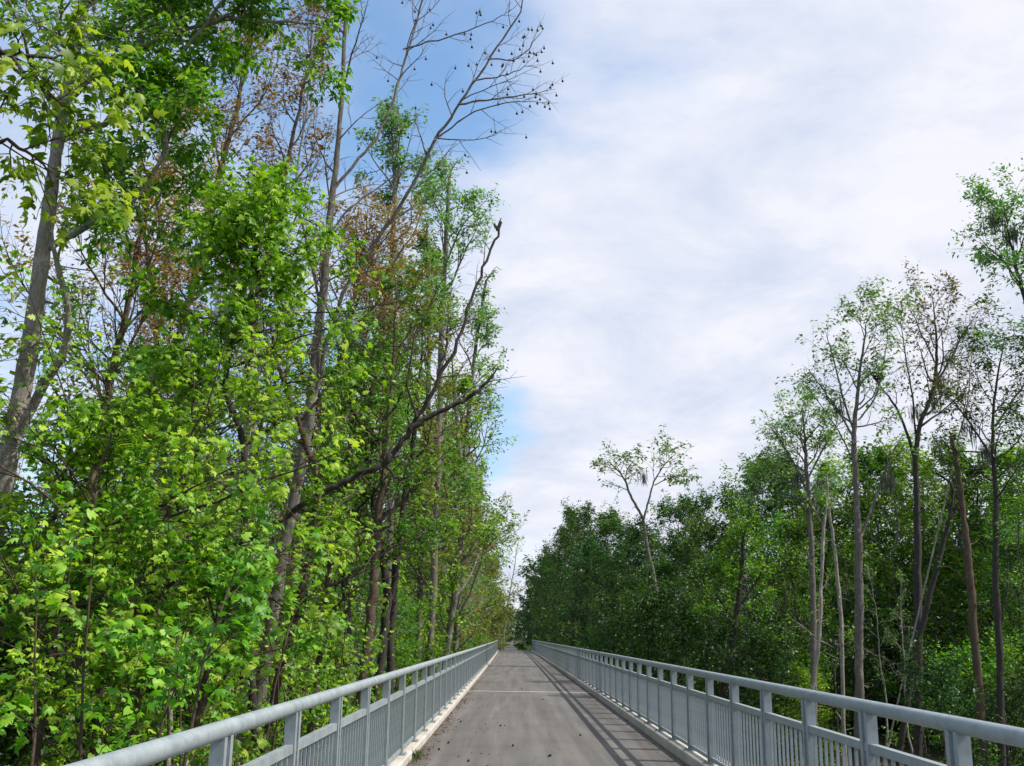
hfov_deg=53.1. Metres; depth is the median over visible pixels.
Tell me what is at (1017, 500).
hardwood tree
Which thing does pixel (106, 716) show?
shrub
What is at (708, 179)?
sky
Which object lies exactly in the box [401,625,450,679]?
shrub
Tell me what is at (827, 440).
hardwood tree
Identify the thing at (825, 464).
hardwood tree
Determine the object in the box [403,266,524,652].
poplar tree
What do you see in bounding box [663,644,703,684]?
shrub
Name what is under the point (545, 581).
oak tree
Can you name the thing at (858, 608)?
cypress tree
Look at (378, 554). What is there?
maple tree
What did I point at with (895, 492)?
hardwood tree
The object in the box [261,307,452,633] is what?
poplar tree
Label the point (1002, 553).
hardwood tree
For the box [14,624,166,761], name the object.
shrub
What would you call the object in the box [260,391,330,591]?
slender tree
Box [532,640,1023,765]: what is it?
railing
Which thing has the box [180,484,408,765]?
young maple
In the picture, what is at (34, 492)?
half bare tree
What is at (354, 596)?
hardwood tree
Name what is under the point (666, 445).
slender tree
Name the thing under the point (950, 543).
oak tree
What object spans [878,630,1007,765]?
shrub
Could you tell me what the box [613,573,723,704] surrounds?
shrub
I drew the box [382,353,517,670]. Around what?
hardwood tree
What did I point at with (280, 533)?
half bare tree
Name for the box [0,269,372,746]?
young maple
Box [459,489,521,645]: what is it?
hardwood tree
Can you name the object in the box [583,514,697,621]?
oak tree
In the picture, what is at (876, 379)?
leaf nest
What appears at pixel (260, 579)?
young maple
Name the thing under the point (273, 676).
shrub
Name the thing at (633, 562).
oak tree
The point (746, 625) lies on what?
slender tree
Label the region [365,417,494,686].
hardwood tree
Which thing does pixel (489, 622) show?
hardwood tree
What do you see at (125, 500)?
hardwood tree
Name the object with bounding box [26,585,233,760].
shrub
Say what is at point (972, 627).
dead tree
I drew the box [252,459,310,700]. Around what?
half bare tree
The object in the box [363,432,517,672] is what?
hardwood tree
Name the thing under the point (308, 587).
slender tree
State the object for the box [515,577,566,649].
oak tree
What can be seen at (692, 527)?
hardwood tree
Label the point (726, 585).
slender tree
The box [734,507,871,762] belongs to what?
hardwood tree
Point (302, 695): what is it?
shrub
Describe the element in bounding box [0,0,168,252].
young maple
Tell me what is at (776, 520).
hardwood tree
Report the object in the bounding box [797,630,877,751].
shrub
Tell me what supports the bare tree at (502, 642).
on the ground at (935, 754)
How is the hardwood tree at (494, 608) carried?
on the ground at (935, 754)
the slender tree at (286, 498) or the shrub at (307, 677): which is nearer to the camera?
the shrub at (307, 677)
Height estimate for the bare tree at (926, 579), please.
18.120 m
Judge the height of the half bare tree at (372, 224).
19.710 m
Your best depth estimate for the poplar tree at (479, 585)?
77.98 m
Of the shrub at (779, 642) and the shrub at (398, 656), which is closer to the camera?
the shrub at (398, 656)
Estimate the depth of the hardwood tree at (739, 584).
44.50 m
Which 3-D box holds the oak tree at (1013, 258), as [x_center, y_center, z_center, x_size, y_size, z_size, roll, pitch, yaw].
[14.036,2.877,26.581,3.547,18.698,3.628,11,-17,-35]
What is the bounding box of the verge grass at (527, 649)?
[498,642,531,650]
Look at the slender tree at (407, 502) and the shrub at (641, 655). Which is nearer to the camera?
the slender tree at (407, 502)
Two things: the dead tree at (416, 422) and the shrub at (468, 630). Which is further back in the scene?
the shrub at (468, 630)
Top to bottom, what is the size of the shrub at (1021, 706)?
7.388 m
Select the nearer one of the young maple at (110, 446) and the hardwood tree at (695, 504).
the young maple at (110, 446)
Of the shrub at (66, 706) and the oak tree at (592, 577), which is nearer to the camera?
the shrub at (66, 706)
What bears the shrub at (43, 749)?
on the ground at (935, 754)
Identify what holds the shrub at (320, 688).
on the ground at (935, 754)
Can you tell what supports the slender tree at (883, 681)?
on the ground at (935, 754)
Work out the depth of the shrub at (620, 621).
51.56 m
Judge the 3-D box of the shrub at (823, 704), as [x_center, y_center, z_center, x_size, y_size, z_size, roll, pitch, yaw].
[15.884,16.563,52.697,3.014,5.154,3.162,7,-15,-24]
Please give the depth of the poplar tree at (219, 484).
39.07 m
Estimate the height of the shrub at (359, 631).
7.035 m
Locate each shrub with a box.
[0,481,275,765]
[0,485,186,765]
[0,489,70,765]
[0,552,57,762]
[0,572,75,765]
[0,577,104,764]
[0,587,341,765]
[0,647,94,765]
[2,538,163,765]
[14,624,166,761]
[24,492,191,756]
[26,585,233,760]
[30,581,239,753]
[30,593,287,765]
[40,534,242,763]
[49,473,334,765]
[53,685,236,765]
[88,613,242,765]
[123,565,335,761]
[123,601,278,765]
[147,582,352,764]
[147,591,381,765]
[223,617,359,765]
[243,586,393,765]
[270,609,411,760]
[281,624,427,765]
[305,615,365,764]
[338,550,453,698]
[401,550,450,669]
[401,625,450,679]
[445,611,481,648]
[463,600,486,646]
[572,616,624,663]
[593,584,685,675]
[597,573,704,732]
[603,634,678,677]
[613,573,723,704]
[619,555,730,734]
[645,659,697,731]
[655,598,758,761]
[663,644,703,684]
[719,634,761,719]
[725,606,848,765]
[730,617,798,717]
[748,642,835,762]
[753,611,853,718]
[755,658,841,765]
[793,670,851,735]
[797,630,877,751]
[823,601,894,729]
[837,617,945,733]
[866,592,952,731]
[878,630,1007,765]
[881,634,1018,765]
[882,602,968,737]
[932,661,1023,765]
[936,627,1023,765]
[968,664,1023,765]
[993,608,1023,764]
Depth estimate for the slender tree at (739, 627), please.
60.46 m
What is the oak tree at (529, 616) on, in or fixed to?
on the ground at (935, 754)
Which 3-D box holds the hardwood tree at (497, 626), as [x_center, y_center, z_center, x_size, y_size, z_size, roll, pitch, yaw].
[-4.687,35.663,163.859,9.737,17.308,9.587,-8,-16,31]
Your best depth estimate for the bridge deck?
17.25 m
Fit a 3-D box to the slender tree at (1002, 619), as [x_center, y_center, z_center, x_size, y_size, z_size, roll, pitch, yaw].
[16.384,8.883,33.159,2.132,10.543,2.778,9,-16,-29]
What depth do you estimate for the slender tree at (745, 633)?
61.71 m
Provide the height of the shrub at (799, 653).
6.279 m
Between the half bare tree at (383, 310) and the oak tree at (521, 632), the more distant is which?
the oak tree at (521, 632)
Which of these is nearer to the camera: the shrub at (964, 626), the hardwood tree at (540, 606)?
the shrub at (964, 626)
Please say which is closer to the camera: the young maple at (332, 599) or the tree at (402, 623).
the young maple at (332, 599)
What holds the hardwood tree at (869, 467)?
on the ground at (935, 754)
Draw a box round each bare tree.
[0,85,246,745]
[0,397,59,557]
[33,454,100,531]
[41,0,323,739]
[83,161,261,725]
[158,322,321,692]
[179,466,229,539]
[180,389,294,681]
[193,177,442,699]
[208,0,392,715]
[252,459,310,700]
[263,444,320,738]
[289,480,370,693]
[296,211,490,759]
[494,537,526,649]
[887,307,1000,746]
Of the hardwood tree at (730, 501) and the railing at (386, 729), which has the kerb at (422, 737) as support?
the railing at (386, 729)
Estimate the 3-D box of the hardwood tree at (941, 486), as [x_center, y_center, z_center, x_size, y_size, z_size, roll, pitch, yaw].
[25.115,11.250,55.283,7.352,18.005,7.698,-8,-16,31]
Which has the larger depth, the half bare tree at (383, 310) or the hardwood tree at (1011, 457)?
the hardwood tree at (1011, 457)
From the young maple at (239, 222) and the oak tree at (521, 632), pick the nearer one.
the young maple at (239, 222)
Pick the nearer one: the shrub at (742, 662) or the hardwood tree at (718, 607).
the shrub at (742, 662)
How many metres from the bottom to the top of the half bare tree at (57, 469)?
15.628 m
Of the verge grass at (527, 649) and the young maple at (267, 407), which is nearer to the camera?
the young maple at (267, 407)
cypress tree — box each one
[776,274,927,765]
[842,256,1010,757]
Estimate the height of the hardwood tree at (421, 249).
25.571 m
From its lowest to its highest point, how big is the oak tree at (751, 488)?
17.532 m
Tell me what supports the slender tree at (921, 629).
on the ground at (935, 754)
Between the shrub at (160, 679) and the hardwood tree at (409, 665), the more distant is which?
the hardwood tree at (409, 665)
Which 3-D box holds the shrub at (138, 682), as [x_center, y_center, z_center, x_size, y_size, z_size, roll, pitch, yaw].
[-10.922,7.271,25.936,6.581,9.672,6.272,-6,-15,25]
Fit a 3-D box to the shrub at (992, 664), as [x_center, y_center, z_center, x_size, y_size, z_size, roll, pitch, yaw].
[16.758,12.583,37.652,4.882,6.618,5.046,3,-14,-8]
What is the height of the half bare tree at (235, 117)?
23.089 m
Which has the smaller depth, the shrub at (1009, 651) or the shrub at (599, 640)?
the shrub at (1009, 651)
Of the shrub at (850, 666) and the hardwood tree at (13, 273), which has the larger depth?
the shrub at (850, 666)
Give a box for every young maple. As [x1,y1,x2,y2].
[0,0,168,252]
[0,237,284,652]
[0,257,311,754]
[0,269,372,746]
[0,366,334,765]
[0,440,354,756]
[29,319,393,764]
[66,155,393,757]
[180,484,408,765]
[235,290,377,754]
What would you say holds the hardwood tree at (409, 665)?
on the ground at (935, 754)
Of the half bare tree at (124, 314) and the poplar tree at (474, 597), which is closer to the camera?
the half bare tree at (124, 314)
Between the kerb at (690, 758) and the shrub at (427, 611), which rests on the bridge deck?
the kerb at (690, 758)
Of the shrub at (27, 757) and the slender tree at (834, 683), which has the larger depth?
the slender tree at (834, 683)
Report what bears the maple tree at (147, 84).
on the ground at (935, 754)
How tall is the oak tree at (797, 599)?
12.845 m
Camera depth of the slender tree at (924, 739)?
44.39 m
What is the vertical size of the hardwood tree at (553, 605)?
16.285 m
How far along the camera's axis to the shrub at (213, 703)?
26.33 m
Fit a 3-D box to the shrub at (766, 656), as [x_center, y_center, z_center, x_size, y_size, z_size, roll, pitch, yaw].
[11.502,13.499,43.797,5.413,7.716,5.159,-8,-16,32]
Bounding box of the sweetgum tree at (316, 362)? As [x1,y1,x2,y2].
[216,0,568,762]
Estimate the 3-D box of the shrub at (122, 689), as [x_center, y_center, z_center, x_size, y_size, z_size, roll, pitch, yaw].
[-10.103,7.662,25.777,6.581,8.765,6.272,2,-14,-5]
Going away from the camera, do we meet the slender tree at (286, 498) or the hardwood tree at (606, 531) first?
the slender tree at (286, 498)
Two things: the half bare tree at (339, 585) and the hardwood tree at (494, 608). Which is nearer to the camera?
the half bare tree at (339, 585)
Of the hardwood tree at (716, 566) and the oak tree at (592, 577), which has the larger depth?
the oak tree at (592, 577)
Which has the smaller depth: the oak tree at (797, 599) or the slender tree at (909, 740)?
the slender tree at (909, 740)
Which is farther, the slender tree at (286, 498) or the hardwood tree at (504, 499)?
the hardwood tree at (504, 499)
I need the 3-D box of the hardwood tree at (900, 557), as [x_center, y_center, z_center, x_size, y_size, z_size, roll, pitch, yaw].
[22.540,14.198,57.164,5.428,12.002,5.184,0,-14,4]
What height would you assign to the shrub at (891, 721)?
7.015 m
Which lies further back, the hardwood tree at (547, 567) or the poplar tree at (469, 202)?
the hardwood tree at (547, 567)
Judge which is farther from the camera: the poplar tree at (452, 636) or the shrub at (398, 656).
the poplar tree at (452, 636)
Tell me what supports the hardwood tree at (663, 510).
on the ground at (935, 754)
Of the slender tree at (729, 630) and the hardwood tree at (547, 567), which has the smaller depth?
the slender tree at (729, 630)
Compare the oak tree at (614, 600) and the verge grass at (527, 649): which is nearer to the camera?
the oak tree at (614, 600)
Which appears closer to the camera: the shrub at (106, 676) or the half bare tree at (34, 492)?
the shrub at (106, 676)
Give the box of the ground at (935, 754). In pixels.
[8,638,1022,765]
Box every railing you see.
[64,640,497,765]
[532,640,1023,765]
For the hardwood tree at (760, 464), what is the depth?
70.86 m
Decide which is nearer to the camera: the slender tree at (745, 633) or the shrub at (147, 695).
the shrub at (147, 695)
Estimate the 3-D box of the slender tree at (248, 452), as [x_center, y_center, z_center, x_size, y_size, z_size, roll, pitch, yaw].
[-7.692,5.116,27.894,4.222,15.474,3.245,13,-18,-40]
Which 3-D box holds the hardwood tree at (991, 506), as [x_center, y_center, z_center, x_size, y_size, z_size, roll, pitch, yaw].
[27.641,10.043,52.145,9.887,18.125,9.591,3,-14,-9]
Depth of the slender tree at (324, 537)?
39.26 m
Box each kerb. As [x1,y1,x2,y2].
[388,650,498,765]
[531,650,727,765]
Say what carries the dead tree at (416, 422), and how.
on the ground at (935, 754)
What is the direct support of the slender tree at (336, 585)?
on the ground at (935, 754)
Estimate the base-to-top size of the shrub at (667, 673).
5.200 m
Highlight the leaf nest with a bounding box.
[873,372,884,381]
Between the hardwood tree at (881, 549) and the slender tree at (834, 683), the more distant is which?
the hardwood tree at (881, 549)
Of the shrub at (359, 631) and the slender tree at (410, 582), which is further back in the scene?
the slender tree at (410, 582)
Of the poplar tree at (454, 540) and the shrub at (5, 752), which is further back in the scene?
the poplar tree at (454, 540)
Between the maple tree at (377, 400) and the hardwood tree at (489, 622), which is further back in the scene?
the hardwood tree at (489, 622)
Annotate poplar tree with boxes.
[158,445,268,543]
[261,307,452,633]
[271,447,384,662]
[309,546,421,708]
[332,85,507,685]
[374,151,513,676]
[397,425,492,672]
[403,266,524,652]
[415,410,484,619]
[423,614,471,654]
[443,498,497,645]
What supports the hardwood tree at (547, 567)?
on the ground at (935, 754)
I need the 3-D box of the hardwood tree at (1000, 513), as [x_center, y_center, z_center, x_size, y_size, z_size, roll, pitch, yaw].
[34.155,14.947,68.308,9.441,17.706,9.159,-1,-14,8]
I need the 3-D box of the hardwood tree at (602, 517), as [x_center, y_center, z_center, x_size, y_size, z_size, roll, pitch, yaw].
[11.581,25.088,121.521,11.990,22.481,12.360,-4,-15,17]
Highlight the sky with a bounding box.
[0,0,1023,642]
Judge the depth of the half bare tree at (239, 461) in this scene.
32.88 m
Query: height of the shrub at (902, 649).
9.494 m
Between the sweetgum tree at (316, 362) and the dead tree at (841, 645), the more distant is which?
the dead tree at (841, 645)
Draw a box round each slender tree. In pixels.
[144,269,297,765]
[156,299,298,728]
[165,159,404,765]
[167,405,272,737]
[207,312,294,551]
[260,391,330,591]
[276,418,337,694]
[281,415,369,764]
[291,407,394,682]
[313,334,430,730]
[367,455,439,602]
[383,399,443,570]
[590,423,702,681]
[675,549,713,668]
[708,560,741,705]
[714,580,745,673]
[720,595,743,728]
[727,591,753,675]
[735,558,772,742]
[736,595,772,721]
[753,560,782,648]
[757,542,803,727]
[780,490,842,765]
[795,575,851,765]
[797,538,847,725]
[823,524,869,762]
[847,562,910,746]
[873,596,926,756]
[881,567,939,754]
[965,494,1023,765]
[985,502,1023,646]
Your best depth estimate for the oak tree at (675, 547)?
76.85 m
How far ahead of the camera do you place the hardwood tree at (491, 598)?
74.52 m
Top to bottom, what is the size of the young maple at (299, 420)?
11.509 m
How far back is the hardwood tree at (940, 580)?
57.42 m
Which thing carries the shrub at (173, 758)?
on the ground at (935, 754)
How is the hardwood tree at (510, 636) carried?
on the ground at (935, 754)
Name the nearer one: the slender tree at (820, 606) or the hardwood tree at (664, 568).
the slender tree at (820, 606)
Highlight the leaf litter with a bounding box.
[408,664,689,765]
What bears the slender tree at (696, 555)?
on the ground at (935, 754)
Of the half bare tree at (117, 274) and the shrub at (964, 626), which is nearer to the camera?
the half bare tree at (117, 274)
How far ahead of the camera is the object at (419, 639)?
42.07 m
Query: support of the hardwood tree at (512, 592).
on the ground at (935, 754)
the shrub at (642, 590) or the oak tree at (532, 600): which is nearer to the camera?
the shrub at (642, 590)
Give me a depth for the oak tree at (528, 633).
258.78 m
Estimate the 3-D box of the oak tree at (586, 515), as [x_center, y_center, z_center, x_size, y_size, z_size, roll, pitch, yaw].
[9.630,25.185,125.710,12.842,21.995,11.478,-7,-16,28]
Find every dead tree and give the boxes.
[6,218,522,765]
[823,469,852,765]
[927,431,998,765]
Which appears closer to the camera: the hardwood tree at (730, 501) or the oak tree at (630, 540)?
the hardwood tree at (730, 501)
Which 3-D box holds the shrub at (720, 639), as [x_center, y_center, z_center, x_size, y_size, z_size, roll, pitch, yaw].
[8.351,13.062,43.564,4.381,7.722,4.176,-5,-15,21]
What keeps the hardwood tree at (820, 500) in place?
on the ground at (935, 754)
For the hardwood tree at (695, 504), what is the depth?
87.93 m
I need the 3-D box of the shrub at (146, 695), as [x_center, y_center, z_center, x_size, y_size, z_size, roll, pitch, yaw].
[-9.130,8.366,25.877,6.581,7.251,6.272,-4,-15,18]
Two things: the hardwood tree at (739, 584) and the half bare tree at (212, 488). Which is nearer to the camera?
the half bare tree at (212, 488)
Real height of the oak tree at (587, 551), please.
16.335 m
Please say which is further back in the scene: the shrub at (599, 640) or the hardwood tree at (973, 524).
the shrub at (599, 640)
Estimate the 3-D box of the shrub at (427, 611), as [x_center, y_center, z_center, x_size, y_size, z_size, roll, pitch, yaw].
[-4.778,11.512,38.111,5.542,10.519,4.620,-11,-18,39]
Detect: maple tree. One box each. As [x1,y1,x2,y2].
[0,0,362,554]
[266,327,453,752]
[280,248,466,710]
[302,328,463,703]
[310,273,483,694]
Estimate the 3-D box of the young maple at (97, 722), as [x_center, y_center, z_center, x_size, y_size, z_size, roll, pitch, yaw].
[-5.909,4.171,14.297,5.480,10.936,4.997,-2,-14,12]
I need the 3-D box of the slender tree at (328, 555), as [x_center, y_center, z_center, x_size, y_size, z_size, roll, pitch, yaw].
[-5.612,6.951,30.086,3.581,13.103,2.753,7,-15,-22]
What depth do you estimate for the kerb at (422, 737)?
15.95 m
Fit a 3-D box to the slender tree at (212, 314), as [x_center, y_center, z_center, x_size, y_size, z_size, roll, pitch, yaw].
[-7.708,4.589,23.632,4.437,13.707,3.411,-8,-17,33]
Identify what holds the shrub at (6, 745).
on the ground at (935, 754)
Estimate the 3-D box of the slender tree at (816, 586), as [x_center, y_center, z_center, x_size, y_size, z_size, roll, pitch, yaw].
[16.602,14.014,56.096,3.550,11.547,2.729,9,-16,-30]
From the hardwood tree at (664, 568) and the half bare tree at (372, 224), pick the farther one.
the hardwood tree at (664, 568)
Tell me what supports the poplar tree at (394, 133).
on the ground at (935, 754)
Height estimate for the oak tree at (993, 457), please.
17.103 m
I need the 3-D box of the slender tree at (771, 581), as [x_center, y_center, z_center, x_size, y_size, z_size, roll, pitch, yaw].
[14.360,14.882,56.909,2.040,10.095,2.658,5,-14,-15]
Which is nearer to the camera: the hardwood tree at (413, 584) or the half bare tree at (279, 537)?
the half bare tree at (279, 537)
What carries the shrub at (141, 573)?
on the ground at (935, 754)
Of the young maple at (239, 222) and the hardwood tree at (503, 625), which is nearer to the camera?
the young maple at (239, 222)
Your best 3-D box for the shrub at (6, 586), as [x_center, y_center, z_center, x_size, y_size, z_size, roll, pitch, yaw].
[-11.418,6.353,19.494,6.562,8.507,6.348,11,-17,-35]
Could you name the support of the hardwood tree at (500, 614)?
on the ground at (935, 754)
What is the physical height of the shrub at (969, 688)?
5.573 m
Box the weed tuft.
[412,748,423,758]
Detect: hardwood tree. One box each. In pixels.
[0,250,32,361]
[0,325,62,425]
[13,393,159,708]
[154,465,237,539]
[279,339,444,690]
[302,395,476,696]
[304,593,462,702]
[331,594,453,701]
[353,215,499,680]
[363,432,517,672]
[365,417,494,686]
[375,644,435,691]
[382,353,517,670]
[415,437,532,642]
[446,451,520,644]
[446,551,508,644]
[455,473,522,646]
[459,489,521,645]
[475,541,515,643]
[480,552,519,647]
[483,569,507,647]
[486,587,515,648]
[491,607,511,641]
[521,569,574,638]
[528,500,605,645]
[533,564,581,641]
[556,501,645,653]
[566,510,647,654]
[612,552,705,672]
[619,486,719,671]
[637,481,744,669]
[652,549,758,749]
[655,507,765,697]
[684,573,755,697]
[687,498,799,736]
[701,451,801,697]
[703,436,847,708]
[728,368,861,725]
[731,509,832,749]
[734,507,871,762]
[764,451,890,725]
[779,478,892,726]
[790,427,993,735]
[790,483,930,732]
[821,429,979,743]
[821,539,902,731]
[825,465,949,684]
[865,531,960,739]
[866,437,1003,746]
[891,432,1023,751]
[891,468,1023,669]
[894,539,1023,744]
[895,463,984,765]
[904,422,1022,753]
[947,436,1023,696]
[952,516,1023,765]
[959,440,1023,726]
[978,478,1021,635]
[986,486,1023,750]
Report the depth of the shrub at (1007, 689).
33.58 m
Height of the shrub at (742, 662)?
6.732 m
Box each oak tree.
[502,554,566,650]
[504,620,518,641]
[506,609,520,639]
[514,618,530,644]
[515,523,577,642]
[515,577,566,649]
[518,599,543,645]
[519,553,594,646]
[528,516,610,655]
[545,533,632,659]
[550,497,628,654]
[572,569,636,665]
[573,518,662,655]
[582,539,666,672]
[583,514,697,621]
[617,527,703,670]
[663,481,770,692]
[724,455,894,709]
[756,549,863,708]
[838,488,1021,738]
[892,283,1023,765]
[947,152,1023,364]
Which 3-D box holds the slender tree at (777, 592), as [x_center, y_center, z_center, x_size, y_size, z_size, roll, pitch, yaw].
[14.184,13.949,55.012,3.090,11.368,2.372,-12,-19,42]
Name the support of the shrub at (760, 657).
on the ground at (935, 754)
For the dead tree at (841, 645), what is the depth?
34.96 m
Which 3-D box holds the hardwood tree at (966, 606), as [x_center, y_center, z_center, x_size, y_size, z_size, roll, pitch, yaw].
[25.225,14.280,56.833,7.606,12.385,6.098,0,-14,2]
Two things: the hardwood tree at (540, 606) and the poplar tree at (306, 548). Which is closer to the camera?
the poplar tree at (306, 548)
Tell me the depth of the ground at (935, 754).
54.33 m
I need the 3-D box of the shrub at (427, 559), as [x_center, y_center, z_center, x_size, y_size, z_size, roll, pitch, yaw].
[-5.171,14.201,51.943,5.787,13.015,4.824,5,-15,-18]
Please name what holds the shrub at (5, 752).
on the ground at (935, 754)
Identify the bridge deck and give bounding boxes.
[406,651,688,765]
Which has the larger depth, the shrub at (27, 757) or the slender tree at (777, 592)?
the slender tree at (777, 592)
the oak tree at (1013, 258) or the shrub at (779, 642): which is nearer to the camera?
the oak tree at (1013, 258)
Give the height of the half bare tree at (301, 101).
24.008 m
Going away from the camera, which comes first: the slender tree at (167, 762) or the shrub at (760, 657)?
the slender tree at (167, 762)
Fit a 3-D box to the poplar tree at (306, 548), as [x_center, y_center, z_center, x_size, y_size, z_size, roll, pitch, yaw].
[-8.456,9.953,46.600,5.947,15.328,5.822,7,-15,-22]
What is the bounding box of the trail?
[501,640,516,650]
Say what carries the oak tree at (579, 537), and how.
on the ground at (935, 754)
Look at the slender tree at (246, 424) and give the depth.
24.07 m
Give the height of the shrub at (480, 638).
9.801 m
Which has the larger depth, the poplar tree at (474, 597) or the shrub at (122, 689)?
the poplar tree at (474, 597)
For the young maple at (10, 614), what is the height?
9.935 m
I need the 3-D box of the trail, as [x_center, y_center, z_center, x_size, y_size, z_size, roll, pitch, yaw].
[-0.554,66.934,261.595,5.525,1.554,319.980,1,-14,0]
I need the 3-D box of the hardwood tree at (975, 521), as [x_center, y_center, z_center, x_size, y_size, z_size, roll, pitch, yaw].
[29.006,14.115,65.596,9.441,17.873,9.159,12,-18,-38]
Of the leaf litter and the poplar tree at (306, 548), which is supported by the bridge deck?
the leaf litter
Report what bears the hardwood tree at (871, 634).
on the ground at (935, 754)
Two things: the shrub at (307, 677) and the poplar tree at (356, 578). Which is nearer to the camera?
the shrub at (307, 677)
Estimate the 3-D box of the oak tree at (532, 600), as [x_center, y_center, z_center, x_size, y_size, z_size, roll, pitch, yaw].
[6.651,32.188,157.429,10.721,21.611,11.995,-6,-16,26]
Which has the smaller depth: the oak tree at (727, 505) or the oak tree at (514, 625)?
the oak tree at (727, 505)
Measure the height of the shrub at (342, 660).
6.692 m
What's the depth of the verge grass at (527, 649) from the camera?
125.56 m
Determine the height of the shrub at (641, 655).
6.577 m
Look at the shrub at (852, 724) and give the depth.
62.47 m
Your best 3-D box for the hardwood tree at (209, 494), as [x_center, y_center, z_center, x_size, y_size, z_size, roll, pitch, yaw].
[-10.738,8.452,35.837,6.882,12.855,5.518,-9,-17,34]
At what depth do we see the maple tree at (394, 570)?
29.69 m
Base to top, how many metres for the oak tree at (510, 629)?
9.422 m
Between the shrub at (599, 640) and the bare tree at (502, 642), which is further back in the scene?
the bare tree at (502, 642)
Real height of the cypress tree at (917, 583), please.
20.976 m
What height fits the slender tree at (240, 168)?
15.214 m
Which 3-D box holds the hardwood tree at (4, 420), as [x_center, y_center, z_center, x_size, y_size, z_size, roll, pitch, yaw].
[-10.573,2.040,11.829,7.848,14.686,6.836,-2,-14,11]
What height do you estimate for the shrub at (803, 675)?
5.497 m
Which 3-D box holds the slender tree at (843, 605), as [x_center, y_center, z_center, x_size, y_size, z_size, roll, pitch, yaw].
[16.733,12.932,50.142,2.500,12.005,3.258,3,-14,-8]
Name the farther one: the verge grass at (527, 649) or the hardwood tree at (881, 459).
the verge grass at (527, 649)
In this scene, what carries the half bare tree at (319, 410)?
on the ground at (935, 754)
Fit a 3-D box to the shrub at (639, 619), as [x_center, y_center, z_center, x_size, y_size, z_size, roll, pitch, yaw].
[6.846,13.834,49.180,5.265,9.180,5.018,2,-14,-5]
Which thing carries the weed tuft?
on the bridge deck
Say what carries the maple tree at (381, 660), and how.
on the ground at (935, 754)
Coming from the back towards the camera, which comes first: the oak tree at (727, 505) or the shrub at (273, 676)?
the oak tree at (727, 505)
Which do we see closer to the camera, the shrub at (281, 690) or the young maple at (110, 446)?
the young maple at (110, 446)
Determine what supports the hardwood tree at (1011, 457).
on the ground at (935, 754)
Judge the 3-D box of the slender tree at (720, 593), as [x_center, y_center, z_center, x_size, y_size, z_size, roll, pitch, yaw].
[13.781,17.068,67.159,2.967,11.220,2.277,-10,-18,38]
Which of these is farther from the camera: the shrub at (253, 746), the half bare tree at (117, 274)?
the half bare tree at (117, 274)
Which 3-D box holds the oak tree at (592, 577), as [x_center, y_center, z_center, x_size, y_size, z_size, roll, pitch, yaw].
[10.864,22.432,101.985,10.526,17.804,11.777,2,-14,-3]

